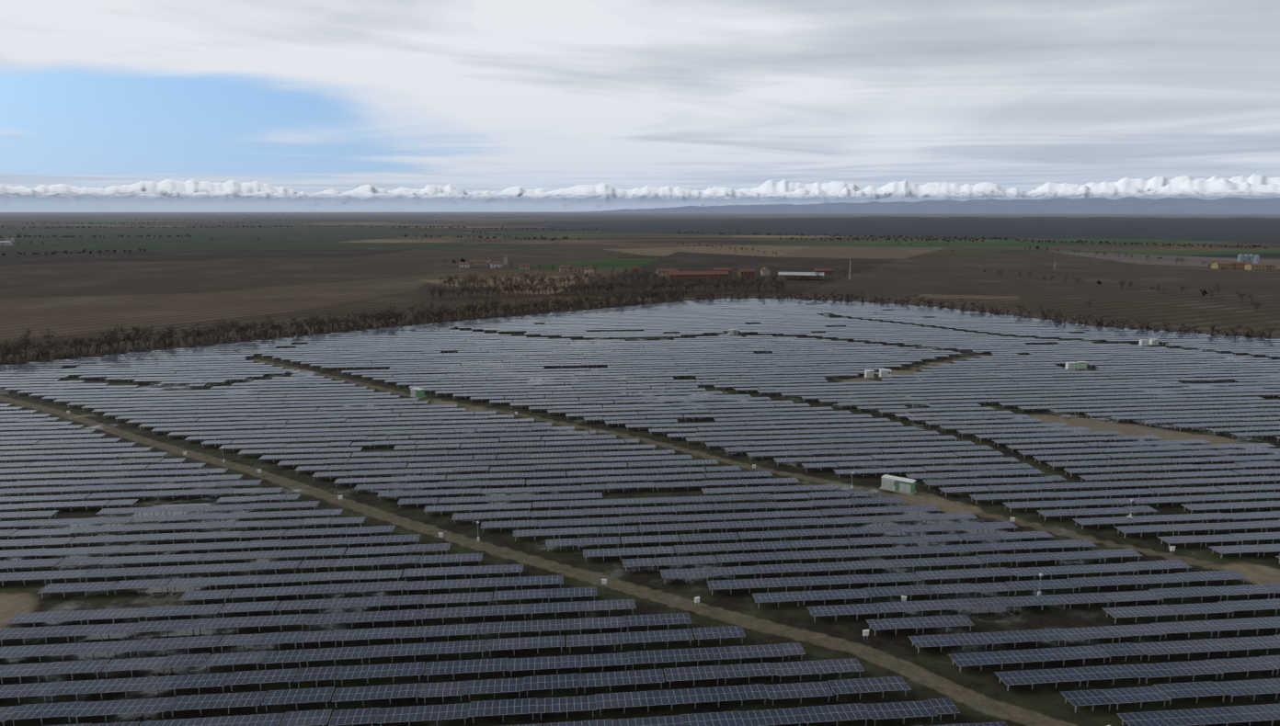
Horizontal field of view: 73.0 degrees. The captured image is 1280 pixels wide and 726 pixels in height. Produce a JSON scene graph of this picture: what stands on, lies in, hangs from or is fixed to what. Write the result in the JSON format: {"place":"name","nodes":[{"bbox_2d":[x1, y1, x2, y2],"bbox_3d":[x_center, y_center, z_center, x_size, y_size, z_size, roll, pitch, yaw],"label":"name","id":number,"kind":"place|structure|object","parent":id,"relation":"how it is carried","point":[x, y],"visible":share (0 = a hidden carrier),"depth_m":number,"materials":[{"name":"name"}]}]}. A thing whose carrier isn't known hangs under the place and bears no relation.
{"place":"outdoors","nodes":[
{"label":"outdoors","id":0,"kind":"place"},
{"bbox_2d":[66,411,1175,725],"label":"combiner boxes","id":1,"kind":"object","parent":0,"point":[864,632],"visible":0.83,"depth_m":178.59,"materials":[{"name":"white metal"}]},
{"bbox_2d":[0,296,1279,725],"bbox_3d":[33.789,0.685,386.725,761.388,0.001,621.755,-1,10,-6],"label":"farm ground","id":2,"kind":"structure","parent":0,"point":[977,695],"depth_m":179.57,"materials":[{"name":"soil"}]},
{"bbox_2d":[0,285,688,364],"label":"hedge trees","id":3,"kind":"object","parent":2,"relation":"on","point":[441,312],"visible":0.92,"depth_m":481.68,"materials":[{"name":"brown plant"}]},
{"bbox_2d":[0,298,1279,725],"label":"solar tables","id":4,"kind":"object","parent":2,"relation":"on","point":[316,350],"visible":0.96,"depth_m":195.11,"materials":[{"name":"blue glass"}]},
{"bbox_2d":[5,297,1279,365],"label":"perimeter fence","id":5,"kind":"object","parent":2,"relation":"on","point":[435,322],"visible":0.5,"depth_m":486.60,"materials":[{"name":"grey metal"}]},
{"bbox_2d":[409,311,1160,495],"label":"inverter cabins","id":6,"kind":"object","parent":2,"relation":"on","point":[898,485],"visible":0.9,"depth_m":318.98,"materials":[{"name":"white painted metal"},{"name":"green painted metal"}]},
{"bbox_2d":[690,288,1277,339],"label":"hedge trees","id":7,"kind":"object","parent":2,"relation":"on","point":[1098,324],"visible":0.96,"depth_m":546.93,"materials":[{"name":"brown plant"}]},
{"bbox_2d":[0,227,1279,358],"bbox_3d":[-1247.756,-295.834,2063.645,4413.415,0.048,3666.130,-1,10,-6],"label":"fields","id":8,"kind":"structure","parent":0,"point":[242,276],"depth_m":869.01,"materials":[{"name":"soil"}]},
{"bbox_2d":[422,267,788,300],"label":"trees","id":9,"kind":"object","parent":8,"relation":"on","point":[779,282],"visible":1,"depth_m":727.45,"materials":[{"name":"brown plant"}]},
{"bbox_2d":[15,240,1226,283],"bbox_3d":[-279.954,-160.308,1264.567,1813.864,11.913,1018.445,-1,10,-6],"label":"farm buildings","id":10,"kind":"structure","parent":8,"relation":"on","point":[627,270],"depth_m":905.18,"materials":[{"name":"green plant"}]},
{"bbox_2d":[1,230,1272,352],"bbox_3d":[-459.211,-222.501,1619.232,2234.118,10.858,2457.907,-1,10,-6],"label":"field trees","id":11,"kind":"object","parent":8,"relation":"on","point":[984,270],"visible":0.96,"depth_m":731.00,"materials":[{"name":"green plant"}]},
{"bbox_2d":[0,237,1276,281],"bbox_3d":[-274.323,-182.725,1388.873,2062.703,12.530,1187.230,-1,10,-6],"label":"farm buildings","id":12,"kind":"structure","parent":8,"relation":"on","point":[1251,264],"depth_m":936.07,"materials":[{"name":"beige paint"}]},
{"bbox_2d":[0,211,1279,328],"bbox_3d":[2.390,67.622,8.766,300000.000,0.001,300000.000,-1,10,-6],"label":"ground","id":13,"kind":"structure","parent":0,"point":[498,220],"depth_m":2335.96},
{"bbox_2d":[0,216,1267,255],"bbox_3d":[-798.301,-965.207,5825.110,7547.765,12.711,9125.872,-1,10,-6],"label":"hedgerow trees","id":14,"kind":"object","parent":13,"relation":"on","point":[760,233],"visible":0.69,"depth_m":2074.88,"materials":[{"name":"green plant"}]},
{"bbox_2d":[0,188,1279,212],"bbox_3d":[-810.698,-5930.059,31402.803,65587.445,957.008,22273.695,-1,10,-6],"label":"clouds","id":15,"kind":"structure","parent":0,"point":[302,201],"depth_m":35984.41,"materials":[{"name":"grey"}]},
{"bbox_2d":[0,178,1279,205],"bbox_3d":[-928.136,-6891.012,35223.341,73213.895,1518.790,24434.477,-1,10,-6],"label":"clouds","id":16,"kind":"structure","parent":0,"point":[601,194],"depth_m":42452.72,"materials":[{"name":"white"}]},
{"bbox_2d":[0,0,1279,193],"label":"sky","id":17,"kind":"structure","parent":0,"point":[298,96],"materials":[{"name":"white"}]},
{"bbox_2d":[6,173,1279,198],"bbox_3d":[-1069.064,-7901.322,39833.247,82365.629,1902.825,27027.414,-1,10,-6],"label":"clouds","id":18,"kind":"structure","parent":0,"point":[904,188],"depth_m":46616.89,"materials":[{"name":"white"}]},
{"bbox_2d":[541,216,1279,241],"bbox_3d":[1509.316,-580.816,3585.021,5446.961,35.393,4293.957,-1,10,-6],"label":"distant hills","id":19,"kind":"structure","parent":0,"point":[1229,229],"depth_m":2846.20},
{"bbox_2d":[553,196,1279,214],"bbox_3d":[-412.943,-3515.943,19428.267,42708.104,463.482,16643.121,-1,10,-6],"label":"distant hills","id":20,"kind":"structure","parent":0,"point":[1188,205],"depth_m":19261.47,"materials":[{"name":"grey"}]}
]}

